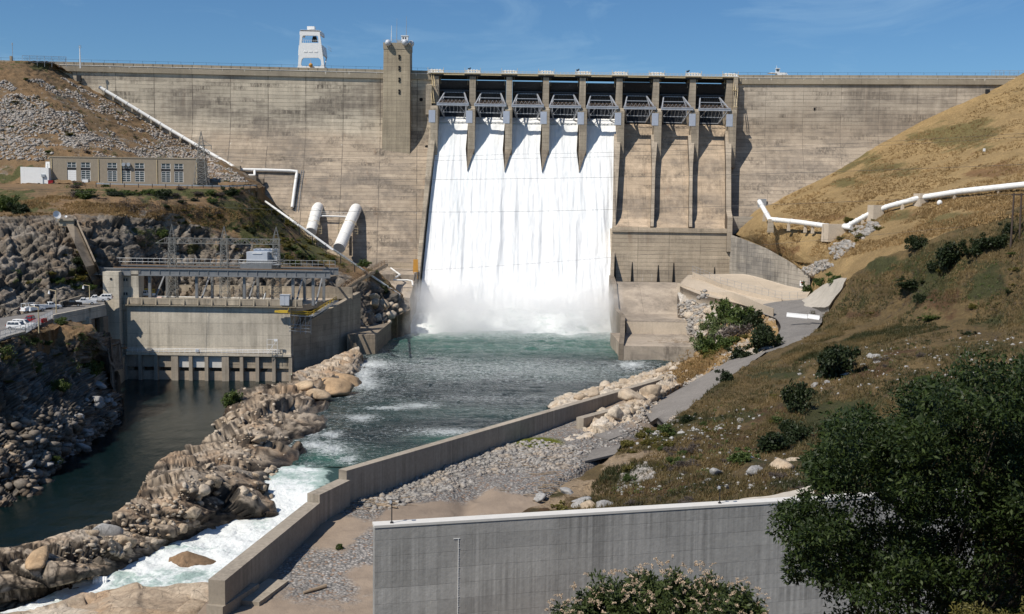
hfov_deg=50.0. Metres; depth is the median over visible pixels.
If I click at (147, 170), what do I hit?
switchgear building
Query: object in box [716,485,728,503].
lamp post
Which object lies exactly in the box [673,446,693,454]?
brush
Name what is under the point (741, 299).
parapet wall
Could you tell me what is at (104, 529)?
boulder
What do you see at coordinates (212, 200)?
shrub
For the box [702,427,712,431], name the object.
shrub
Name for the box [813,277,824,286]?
shrub
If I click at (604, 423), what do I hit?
pale rocks
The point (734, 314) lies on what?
shrub
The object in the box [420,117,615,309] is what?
falling water
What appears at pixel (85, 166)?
window
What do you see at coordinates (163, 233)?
shrub
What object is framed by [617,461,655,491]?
slope rubble
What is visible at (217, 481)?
boulder
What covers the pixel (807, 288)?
shrub
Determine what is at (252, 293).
insulator rack
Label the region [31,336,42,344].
shrub
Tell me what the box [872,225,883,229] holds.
shrub
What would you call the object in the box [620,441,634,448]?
shrub
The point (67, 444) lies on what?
boulder
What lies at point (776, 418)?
shrub
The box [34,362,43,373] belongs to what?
shrub
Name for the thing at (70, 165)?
window
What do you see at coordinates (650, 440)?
shrub
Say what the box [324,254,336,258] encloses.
shrub
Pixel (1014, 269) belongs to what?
shrub
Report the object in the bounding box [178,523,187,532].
boulder
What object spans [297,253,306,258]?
shrub
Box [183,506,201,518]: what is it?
boulder
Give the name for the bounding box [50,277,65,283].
shrub
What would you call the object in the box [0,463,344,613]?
rapids water
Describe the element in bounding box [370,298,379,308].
boulder
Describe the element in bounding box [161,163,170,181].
window
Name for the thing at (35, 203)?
grass
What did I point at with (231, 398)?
shrub
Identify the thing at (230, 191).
shrub
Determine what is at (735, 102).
power line
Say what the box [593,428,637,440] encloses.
asphalt slab
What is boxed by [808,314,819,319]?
road barrier
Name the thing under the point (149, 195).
power line
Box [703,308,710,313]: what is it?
boulder
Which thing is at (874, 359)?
brush
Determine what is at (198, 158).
pylon
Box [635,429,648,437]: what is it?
shrub
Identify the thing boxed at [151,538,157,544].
boulder
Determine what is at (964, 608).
corner bush
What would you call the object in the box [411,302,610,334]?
water spray
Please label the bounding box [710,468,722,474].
boulder
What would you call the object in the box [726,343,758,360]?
shrub
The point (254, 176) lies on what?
water pipe
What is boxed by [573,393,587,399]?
boulder
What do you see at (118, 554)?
ridge rubble
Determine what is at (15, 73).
hill
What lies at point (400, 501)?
lamp post
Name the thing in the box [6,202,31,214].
shrub
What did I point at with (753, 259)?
retaining wall
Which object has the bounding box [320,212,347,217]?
cross pipe
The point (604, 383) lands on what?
boulder
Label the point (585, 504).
boulder
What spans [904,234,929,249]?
shrub
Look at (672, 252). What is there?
power line
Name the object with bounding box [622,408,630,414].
boulder
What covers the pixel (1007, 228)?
shrub
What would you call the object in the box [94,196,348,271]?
brown scrub
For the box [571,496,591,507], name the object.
boulder
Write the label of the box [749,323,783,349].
shrub
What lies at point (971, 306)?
shrub
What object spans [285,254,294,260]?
shrub
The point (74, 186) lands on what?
shrub
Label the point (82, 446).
boulder
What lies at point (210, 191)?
shrub
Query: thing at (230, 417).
boulder
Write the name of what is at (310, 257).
shrub
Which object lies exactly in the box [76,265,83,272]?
shrub
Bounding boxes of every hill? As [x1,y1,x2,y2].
[0,60,264,193]
[522,205,1023,585]
[734,73,1023,290]
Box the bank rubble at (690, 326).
[677,289,708,337]
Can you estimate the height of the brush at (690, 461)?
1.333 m
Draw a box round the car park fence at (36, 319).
[0,310,52,339]
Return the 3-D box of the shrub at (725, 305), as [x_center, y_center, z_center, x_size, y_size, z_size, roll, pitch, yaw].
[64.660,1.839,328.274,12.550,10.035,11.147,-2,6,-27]
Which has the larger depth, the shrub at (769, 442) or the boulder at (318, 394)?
the boulder at (318, 394)
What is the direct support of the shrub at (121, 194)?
on the slope at (33, 248)
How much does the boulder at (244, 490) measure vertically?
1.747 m
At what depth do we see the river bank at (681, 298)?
302.22 m
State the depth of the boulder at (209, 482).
157.45 m
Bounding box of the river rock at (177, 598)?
[0,582,208,613]
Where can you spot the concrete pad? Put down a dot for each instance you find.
(786, 292)
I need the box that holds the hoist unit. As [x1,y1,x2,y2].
[275,308,288,312]
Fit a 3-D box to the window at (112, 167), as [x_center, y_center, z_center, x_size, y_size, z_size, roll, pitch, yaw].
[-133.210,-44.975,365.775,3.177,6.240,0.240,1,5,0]
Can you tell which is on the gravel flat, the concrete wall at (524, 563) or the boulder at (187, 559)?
the concrete wall at (524, 563)
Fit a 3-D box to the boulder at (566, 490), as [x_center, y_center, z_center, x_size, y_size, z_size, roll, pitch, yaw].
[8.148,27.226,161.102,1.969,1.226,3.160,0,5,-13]
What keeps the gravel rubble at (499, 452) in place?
on the gravel flat
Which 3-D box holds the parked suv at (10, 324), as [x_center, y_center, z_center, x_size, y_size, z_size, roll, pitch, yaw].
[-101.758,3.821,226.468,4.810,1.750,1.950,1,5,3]
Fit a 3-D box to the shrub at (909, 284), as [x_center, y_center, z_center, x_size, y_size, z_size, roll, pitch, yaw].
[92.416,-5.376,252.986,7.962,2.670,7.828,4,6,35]
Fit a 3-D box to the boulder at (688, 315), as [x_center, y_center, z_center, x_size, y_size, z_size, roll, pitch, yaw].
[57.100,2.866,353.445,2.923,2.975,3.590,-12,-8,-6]
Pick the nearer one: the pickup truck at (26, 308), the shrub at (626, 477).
the shrub at (626, 477)
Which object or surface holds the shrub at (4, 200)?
on the slope at (33, 248)
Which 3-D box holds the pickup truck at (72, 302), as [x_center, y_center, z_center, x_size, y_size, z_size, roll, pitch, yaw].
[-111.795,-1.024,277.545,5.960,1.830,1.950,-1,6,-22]
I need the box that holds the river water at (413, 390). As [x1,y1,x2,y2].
[288,330,677,466]
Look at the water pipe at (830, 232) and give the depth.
339.57 m
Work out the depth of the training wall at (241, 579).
158.30 m
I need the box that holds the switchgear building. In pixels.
[49,156,207,184]
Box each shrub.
[0,194,20,211]
[1,355,10,359]
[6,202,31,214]
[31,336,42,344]
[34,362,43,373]
[47,378,71,391]
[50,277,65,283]
[50,455,64,463]
[54,317,67,325]
[61,277,75,284]
[64,190,82,196]
[70,184,87,188]
[70,257,83,264]
[75,188,96,199]
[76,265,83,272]
[83,359,104,376]
[84,283,97,289]
[107,191,123,196]
[124,189,143,195]
[134,235,144,241]
[144,188,162,194]
[154,189,172,198]
[156,229,169,237]
[175,186,188,190]
[205,189,216,195]
[207,197,218,203]
[220,389,243,407]
[221,186,243,195]
[245,227,256,233]
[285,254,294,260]
[288,261,300,265]
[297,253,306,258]
[305,254,316,259]
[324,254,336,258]
[336,543,343,549]
[356,259,371,266]
[380,285,390,294]
[550,500,571,510]
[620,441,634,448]
[621,464,633,472]
[621,473,636,481]
[623,440,635,445]
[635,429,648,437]
[643,436,662,444]
[655,430,670,436]
[657,423,671,432]
[662,440,676,446]
[666,456,680,463]
[669,428,675,435]
[677,450,687,455]
[679,413,697,423]
[689,330,716,350]
[695,331,725,352]
[698,316,727,332]
[698,421,707,425]
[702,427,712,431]
[703,348,720,355]
[705,297,739,324]
[708,323,752,340]
[714,369,733,382]
[719,336,739,349]
[726,305,755,327]
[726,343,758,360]
[726,446,760,464]
[738,306,764,328]
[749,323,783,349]
[753,426,803,454]
[771,415,783,422]
[778,419,813,441]
[780,378,812,413]
[801,281,814,293]
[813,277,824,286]
[815,343,861,378]
[824,272,840,284]
[843,217,853,222]
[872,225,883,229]
[893,277,923,288]
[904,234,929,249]
[912,293,927,302]
[917,315,940,320]
[926,260,939,269]
[933,241,962,271]
[957,236,984,256]
[960,330,976,335]
[968,303,977,308]
[977,232,1009,248]
[997,222,1023,233]
[1007,267,1018,271]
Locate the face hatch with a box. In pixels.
[77,75,81,81]
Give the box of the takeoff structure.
[156,224,281,298]
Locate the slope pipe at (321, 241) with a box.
[264,200,400,294]
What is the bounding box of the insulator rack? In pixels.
[235,287,272,298]
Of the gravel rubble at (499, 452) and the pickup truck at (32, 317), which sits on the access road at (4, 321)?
the pickup truck at (32, 317)
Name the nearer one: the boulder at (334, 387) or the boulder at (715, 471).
the boulder at (715, 471)
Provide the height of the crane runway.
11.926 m
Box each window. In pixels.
[67,162,75,169]
[81,162,90,180]
[107,163,116,180]
[122,163,130,181]
[135,163,143,181]
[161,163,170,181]
[174,164,182,181]
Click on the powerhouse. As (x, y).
(190, 338)
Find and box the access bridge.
[51,295,107,331]
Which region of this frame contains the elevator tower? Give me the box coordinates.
[382,16,413,153]
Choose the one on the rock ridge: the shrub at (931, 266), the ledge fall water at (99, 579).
the ledge fall water at (99, 579)
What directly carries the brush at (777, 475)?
on the hill at (955, 315)
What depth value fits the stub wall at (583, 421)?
204.83 m
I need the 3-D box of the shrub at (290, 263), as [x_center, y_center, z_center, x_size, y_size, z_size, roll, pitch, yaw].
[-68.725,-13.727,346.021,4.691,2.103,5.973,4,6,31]
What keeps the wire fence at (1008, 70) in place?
on the concrete dam
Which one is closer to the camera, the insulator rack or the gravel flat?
the gravel flat
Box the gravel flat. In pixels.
[197,400,658,613]
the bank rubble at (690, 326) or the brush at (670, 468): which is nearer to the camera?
the brush at (670, 468)
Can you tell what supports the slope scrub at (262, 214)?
on the slope at (33, 248)
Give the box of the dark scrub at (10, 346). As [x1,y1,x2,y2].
[0,184,347,391]
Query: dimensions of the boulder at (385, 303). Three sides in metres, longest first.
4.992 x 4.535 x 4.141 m
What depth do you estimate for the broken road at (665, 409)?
222.32 m
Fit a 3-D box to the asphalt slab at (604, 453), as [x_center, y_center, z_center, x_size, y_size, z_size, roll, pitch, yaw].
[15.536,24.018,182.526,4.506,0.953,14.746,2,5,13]
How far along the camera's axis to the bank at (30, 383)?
221.68 m
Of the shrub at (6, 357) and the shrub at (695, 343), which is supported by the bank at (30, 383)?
the shrub at (6, 357)
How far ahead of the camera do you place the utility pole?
225.91 m
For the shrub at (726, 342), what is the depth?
290.70 m
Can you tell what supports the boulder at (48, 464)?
on the bank at (30, 383)
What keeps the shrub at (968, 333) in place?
on the hill at (955, 315)
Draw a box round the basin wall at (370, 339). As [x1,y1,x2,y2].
[347,262,416,353]
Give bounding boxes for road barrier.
[786,312,807,318]
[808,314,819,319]
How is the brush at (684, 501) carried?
on the hill at (955, 315)
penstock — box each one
[304,202,322,242]
[333,204,361,255]
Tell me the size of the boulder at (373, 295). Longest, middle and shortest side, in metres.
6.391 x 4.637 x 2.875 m
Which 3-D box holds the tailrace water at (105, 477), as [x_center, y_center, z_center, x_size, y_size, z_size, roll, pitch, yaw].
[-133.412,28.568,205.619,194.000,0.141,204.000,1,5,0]
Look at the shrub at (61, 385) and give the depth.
218.02 m
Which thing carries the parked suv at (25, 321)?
on the access road at (4, 321)
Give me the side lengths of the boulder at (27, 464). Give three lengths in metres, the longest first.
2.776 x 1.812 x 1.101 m
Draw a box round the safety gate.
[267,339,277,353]
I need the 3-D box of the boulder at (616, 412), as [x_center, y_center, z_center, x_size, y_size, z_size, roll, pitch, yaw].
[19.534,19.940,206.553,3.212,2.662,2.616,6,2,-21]
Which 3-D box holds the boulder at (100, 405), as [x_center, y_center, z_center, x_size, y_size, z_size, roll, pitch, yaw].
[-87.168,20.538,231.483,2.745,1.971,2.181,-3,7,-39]
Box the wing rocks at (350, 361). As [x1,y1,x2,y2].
[291,347,366,382]
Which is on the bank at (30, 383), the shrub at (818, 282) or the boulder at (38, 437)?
the boulder at (38, 437)
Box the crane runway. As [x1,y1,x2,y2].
[85,258,338,305]
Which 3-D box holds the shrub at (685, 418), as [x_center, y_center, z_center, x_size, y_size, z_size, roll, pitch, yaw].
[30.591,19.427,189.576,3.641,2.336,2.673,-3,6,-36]
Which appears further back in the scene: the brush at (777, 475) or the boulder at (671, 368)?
the boulder at (671, 368)
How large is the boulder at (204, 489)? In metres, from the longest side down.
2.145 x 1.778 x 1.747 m
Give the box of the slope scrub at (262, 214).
[193,196,352,271]
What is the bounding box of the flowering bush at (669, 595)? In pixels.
[544,554,770,613]
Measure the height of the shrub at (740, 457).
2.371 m
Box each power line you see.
[3,187,294,206]
[9,189,231,203]
[200,133,1022,156]
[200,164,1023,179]
[213,137,1013,160]
[221,194,1010,211]
[371,226,962,272]
[426,91,1014,107]
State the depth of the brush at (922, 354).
196.22 m
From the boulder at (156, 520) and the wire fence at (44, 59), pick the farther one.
the wire fence at (44, 59)
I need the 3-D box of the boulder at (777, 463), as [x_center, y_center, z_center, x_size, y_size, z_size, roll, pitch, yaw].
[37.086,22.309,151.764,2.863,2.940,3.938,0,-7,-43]
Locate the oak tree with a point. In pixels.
(903, 459)
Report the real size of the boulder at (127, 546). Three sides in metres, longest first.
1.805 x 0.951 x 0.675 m
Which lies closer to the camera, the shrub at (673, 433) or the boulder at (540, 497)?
the boulder at (540, 497)
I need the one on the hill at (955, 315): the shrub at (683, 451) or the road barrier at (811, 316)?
the shrub at (683, 451)
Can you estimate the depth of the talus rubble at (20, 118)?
396.59 m
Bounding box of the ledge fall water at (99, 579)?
[92,576,106,583]
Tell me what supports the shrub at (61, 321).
on the bank at (30, 383)
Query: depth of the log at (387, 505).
155.92 m
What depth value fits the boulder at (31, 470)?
189.63 m
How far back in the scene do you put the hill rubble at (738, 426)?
181.03 m
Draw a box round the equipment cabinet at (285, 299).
[280,294,290,305]
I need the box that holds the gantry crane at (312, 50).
[297,26,330,67]
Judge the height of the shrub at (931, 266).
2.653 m
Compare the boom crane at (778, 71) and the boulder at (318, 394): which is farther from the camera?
the boom crane at (778, 71)
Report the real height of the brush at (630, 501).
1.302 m
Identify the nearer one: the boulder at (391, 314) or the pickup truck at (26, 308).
the pickup truck at (26, 308)
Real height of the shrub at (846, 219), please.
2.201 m
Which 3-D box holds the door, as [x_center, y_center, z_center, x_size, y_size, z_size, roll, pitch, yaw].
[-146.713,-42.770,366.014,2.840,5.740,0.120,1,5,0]
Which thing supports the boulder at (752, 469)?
on the hill at (955, 315)
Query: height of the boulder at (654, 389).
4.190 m
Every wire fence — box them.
[22,55,65,66]
[994,70,1023,75]
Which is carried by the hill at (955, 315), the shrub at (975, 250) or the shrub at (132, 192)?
the shrub at (975, 250)
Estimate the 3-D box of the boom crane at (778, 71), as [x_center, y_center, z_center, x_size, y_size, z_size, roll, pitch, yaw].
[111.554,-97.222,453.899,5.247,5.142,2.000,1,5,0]
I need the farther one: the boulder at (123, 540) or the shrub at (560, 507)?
the shrub at (560, 507)
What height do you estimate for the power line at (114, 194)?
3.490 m
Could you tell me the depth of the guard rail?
354.01 m
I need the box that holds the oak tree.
[764,347,1023,613]
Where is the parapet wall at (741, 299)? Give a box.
[677,272,781,315]
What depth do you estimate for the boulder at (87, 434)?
220.56 m
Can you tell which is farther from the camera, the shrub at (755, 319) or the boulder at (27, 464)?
the shrub at (755, 319)
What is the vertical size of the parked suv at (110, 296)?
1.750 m
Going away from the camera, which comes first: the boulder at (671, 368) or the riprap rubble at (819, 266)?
the boulder at (671, 368)
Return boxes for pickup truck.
[20,302,45,312]
[22,315,47,324]
[38,302,61,308]
[58,299,82,306]
[75,297,97,304]
[86,295,108,301]
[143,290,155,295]
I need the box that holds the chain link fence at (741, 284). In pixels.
[692,266,797,298]
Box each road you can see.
[0,300,105,341]
[645,352,765,424]
[755,299,823,352]
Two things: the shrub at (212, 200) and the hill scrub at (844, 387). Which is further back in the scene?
the shrub at (212, 200)
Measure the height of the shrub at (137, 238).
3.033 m
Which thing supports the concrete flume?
on the slope at (33, 248)
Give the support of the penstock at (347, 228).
attached to the concrete dam
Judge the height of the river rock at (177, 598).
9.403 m
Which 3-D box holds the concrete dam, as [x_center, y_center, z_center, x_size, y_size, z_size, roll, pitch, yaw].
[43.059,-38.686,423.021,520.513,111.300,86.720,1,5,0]
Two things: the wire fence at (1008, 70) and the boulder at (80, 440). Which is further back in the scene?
the wire fence at (1008, 70)
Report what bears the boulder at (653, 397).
on the gravel flat
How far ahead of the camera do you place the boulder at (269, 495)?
169.41 m
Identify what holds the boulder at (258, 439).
on the rock ridge
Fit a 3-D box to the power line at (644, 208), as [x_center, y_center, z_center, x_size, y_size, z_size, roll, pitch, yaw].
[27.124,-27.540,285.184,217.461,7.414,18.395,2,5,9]
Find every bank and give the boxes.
[0,320,123,506]
[658,292,778,387]
[739,486,813,499]
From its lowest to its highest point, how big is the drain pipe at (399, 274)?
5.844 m
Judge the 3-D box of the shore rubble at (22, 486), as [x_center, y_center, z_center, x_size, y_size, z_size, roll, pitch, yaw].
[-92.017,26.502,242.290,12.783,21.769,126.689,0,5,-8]
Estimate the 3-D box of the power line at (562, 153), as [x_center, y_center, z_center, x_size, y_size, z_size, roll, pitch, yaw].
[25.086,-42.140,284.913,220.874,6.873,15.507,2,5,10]
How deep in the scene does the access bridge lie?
268.82 m
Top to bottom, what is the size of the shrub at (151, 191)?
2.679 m
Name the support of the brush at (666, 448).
on the hill at (955, 315)
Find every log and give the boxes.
[303,584,326,593]
[376,503,397,507]
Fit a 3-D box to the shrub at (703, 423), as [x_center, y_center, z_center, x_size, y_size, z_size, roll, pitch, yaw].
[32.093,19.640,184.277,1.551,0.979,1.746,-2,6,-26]
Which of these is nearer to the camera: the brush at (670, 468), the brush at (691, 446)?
the brush at (670, 468)
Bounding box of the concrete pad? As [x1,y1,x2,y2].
[680,274,809,307]
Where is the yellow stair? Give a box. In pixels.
[289,296,337,333]
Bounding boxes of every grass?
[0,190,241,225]
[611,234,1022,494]
[662,335,749,383]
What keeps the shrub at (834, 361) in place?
on the hill at (955, 315)
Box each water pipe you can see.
[98,86,240,169]
[241,168,297,207]
[757,182,1023,241]
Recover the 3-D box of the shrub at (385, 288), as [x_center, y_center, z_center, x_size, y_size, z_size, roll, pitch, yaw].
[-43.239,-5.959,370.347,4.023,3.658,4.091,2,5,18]
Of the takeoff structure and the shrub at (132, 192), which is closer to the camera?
the takeoff structure
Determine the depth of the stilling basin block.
351.97 m
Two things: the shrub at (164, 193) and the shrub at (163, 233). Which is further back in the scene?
the shrub at (164, 193)
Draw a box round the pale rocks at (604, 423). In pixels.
[561,374,688,443]
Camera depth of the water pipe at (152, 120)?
439.96 m
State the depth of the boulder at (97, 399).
230.95 m
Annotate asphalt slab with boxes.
[585,444,620,462]
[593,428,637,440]
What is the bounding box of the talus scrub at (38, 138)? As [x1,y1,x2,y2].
[20,78,243,180]
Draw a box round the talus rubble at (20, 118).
[0,77,247,181]
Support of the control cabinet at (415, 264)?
on the basin wall at (370, 339)
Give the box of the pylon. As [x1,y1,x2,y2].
[193,132,211,184]
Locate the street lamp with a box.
[29,306,39,332]
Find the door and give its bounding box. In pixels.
[68,170,76,180]
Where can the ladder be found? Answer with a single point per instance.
(300, 192)
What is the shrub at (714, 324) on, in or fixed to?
on the river bank at (681, 298)
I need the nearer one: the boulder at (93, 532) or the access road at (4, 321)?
the boulder at (93, 532)
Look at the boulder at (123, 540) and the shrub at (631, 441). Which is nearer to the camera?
the boulder at (123, 540)
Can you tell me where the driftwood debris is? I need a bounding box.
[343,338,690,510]
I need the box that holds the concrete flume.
[57,216,102,286]
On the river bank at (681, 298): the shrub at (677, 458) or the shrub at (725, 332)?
the shrub at (725, 332)
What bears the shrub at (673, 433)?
on the hill at (955, 315)
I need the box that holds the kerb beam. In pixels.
[0,331,25,339]
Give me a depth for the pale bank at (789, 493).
128.61 m
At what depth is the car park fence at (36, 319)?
224.07 m
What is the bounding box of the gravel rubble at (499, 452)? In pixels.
[357,439,584,513]
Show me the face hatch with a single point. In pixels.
(79, 78)
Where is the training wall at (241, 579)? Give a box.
[206,377,661,613]
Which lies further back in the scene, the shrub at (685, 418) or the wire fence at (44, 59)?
the wire fence at (44, 59)
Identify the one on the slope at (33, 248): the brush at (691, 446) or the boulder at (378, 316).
the boulder at (378, 316)
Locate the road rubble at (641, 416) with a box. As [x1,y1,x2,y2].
[581,359,728,454]
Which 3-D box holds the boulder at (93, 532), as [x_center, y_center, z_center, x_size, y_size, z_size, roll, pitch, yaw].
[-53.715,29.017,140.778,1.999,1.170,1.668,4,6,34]
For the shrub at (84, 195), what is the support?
on the slope at (33, 248)
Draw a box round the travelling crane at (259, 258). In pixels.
[239,248,283,269]
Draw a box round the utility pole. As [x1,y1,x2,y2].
[1009,193,1023,248]
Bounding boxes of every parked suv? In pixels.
[5,321,30,329]
[12,319,36,326]
[97,294,112,300]
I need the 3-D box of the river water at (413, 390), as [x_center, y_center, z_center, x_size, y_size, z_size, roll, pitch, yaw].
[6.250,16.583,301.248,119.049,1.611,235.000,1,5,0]
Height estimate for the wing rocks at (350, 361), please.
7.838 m
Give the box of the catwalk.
[340,260,387,286]
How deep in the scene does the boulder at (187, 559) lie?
142.25 m
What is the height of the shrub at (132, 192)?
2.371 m
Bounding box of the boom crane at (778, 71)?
[775,66,787,74]
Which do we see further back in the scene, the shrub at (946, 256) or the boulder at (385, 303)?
the boulder at (385, 303)
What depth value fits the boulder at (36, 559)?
132.13 m
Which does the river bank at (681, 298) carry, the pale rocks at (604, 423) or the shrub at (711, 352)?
the shrub at (711, 352)
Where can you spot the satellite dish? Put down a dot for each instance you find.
(56, 214)
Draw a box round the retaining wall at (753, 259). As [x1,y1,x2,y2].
[729,216,809,288]
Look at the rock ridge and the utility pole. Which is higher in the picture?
the utility pole
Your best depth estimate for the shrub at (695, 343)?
314.33 m
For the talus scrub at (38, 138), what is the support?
on the hill at (15, 73)
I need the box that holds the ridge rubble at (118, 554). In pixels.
[7,384,295,579]
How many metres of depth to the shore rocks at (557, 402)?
253.19 m
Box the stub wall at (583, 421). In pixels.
[576,408,609,427]
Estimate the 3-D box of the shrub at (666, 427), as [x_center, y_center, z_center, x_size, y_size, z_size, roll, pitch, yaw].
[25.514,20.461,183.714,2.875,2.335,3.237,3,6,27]
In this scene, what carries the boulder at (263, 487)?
on the rock ridge
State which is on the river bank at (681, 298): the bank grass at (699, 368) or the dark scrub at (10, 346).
the bank grass at (699, 368)
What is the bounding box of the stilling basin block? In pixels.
[608,275,696,360]
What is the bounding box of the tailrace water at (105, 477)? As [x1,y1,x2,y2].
[0,379,288,611]
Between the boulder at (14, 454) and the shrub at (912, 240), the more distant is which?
the shrub at (912, 240)
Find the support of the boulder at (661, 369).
on the shore rocks at (557, 402)
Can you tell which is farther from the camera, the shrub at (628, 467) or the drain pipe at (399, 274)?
the drain pipe at (399, 274)
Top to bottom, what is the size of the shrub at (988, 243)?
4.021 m
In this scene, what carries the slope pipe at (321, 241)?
on the slope at (33, 248)
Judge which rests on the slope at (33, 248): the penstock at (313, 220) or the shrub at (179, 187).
the shrub at (179, 187)
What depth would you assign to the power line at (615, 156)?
287.09 m
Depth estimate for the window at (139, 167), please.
365.79 m
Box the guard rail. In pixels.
[96,183,256,189]
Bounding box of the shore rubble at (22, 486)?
[0,409,120,496]
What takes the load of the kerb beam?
on the bank at (30, 383)
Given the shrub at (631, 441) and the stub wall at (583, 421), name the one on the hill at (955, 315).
the shrub at (631, 441)
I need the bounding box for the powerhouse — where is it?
[103,271,360,382]
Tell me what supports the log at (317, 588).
on the gravel flat
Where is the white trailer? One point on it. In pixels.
(40, 175)
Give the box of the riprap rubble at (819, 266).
[801,221,880,276]
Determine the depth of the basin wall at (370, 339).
354.44 m
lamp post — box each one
[387,499,401,522]
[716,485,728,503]
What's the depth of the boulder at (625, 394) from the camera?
219.13 m
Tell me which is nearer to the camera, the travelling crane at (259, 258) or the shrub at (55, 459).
the shrub at (55, 459)
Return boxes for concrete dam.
[0,58,1017,305]
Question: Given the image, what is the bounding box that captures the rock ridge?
[0,374,338,609]
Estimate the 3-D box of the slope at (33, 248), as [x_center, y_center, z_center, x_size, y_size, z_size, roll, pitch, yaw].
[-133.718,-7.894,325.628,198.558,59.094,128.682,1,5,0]
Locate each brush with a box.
[623,498,641,505]
[662,445,685,451]
[664,462,679,471]
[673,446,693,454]
[675,459,701,467]
[678,498,696,502]
[687,442,700,450]
[768,471,787,478]
[872,356,889,361]
[916,351,930,357]
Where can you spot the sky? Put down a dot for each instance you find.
(599, 37)
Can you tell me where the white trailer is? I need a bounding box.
[20,167,50,183]
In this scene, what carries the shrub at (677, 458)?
on the hill at (955, 315)
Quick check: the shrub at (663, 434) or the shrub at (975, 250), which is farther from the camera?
the shrub at (975, 250)
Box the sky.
[0,0,1023,92]
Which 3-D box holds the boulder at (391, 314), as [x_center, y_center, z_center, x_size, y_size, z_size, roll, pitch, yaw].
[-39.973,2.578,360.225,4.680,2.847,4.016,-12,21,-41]
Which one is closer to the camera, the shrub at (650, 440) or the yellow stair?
the shrub at (650, 440)
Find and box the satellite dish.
[53,211,60,220]
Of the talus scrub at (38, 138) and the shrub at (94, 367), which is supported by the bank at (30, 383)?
the shrub at (94, 367)
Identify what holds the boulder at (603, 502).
on the hill at (955, 315)
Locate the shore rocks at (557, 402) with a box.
[547,361,684,408]
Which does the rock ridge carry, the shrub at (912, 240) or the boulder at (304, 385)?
the boulder at (304, 385)
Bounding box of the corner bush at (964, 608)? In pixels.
[948,596,1023,613]
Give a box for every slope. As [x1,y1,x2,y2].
[0,184,410,338]
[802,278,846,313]
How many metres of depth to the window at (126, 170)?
365.88 m
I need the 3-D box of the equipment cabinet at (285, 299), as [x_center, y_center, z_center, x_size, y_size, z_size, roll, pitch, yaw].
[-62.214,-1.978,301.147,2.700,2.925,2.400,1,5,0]
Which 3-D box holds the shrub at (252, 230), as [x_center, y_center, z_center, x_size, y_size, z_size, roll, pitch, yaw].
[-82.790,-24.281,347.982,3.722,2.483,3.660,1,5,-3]
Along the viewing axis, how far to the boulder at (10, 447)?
189.81 m
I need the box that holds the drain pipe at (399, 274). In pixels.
[390,267,413,285]
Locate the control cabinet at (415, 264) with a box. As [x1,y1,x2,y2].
[413,259,417,278]
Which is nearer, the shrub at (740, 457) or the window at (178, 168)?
the shrub at (740, 457)
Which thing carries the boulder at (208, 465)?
on the rock ridge
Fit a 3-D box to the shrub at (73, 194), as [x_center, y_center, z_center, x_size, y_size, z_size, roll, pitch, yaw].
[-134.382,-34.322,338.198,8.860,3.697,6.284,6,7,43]
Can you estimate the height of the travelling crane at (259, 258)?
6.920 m
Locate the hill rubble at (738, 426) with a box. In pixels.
[620,333,1021,494]
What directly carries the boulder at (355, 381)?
on the rock ridge
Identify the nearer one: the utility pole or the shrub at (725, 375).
the shrub at (725, 375)
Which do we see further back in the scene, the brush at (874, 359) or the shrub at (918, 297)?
the shrub at (918, 297)
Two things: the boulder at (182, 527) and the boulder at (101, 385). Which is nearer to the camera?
the boulder at (182, 527)
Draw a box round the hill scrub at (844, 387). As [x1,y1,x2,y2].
[611,245,1022,506]
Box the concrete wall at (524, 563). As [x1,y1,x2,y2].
[372,486,973,613]
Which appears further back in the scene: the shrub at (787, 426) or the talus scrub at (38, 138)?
the talus scrub at (38, 138)
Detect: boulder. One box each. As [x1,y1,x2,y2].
[4,442,14,450]
[7,452,20,456]
[22,459,33,468]
[24,467,36,472]
[25,545,48,569]
[34,433,41,442]
[43,461,53,467]
[62,443,71,446]
[74,443,90,450]
[75,438,84,442]
[82,428,93,436]
[85,530,99,535]
[91,396,103,402]
[92,401,105,408]
[92,523,123,536]
[95,381,106,389]
[117,535,136,547]
[123,542,131,550]
[151,518,161,523]
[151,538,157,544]
[169,551,215,567]
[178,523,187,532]
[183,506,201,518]
[198,484,210,496]
[205,474,222,486]
[205,480,212,485]
[206,463,212,468]
[227,415,235,419]
[239,486,248,494]
[250,434,267,443]
[259,485,266,490]
[263,491,273,498]
[295,380,313,390]
[306,388,330,400]
[321,377,354,396]
[333,373,361,386]
[368,293,379,299]
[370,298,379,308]
[375,313,381,321]
[379,298,389,309]
[386,310,396,319]
[534,492,546,501]
[560,487,573,494]
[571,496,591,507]
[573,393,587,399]
[580,500,594,508]
[584,388,599,396]
[596,500,612,507]
[600,380,609,385]
[607,406,623,419]
[618,388,646,400]
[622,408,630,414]
[640,384,661,395]
[645,394,657,401]
[655,366,668,372]
[669,366,678,370]
[685,312,691,318]
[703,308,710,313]
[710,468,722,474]
[746,465,762,475]
[760,344,773,349]
[770,458,794,468]
[786,457,799,460]
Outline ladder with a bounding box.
[295,170,303,211]

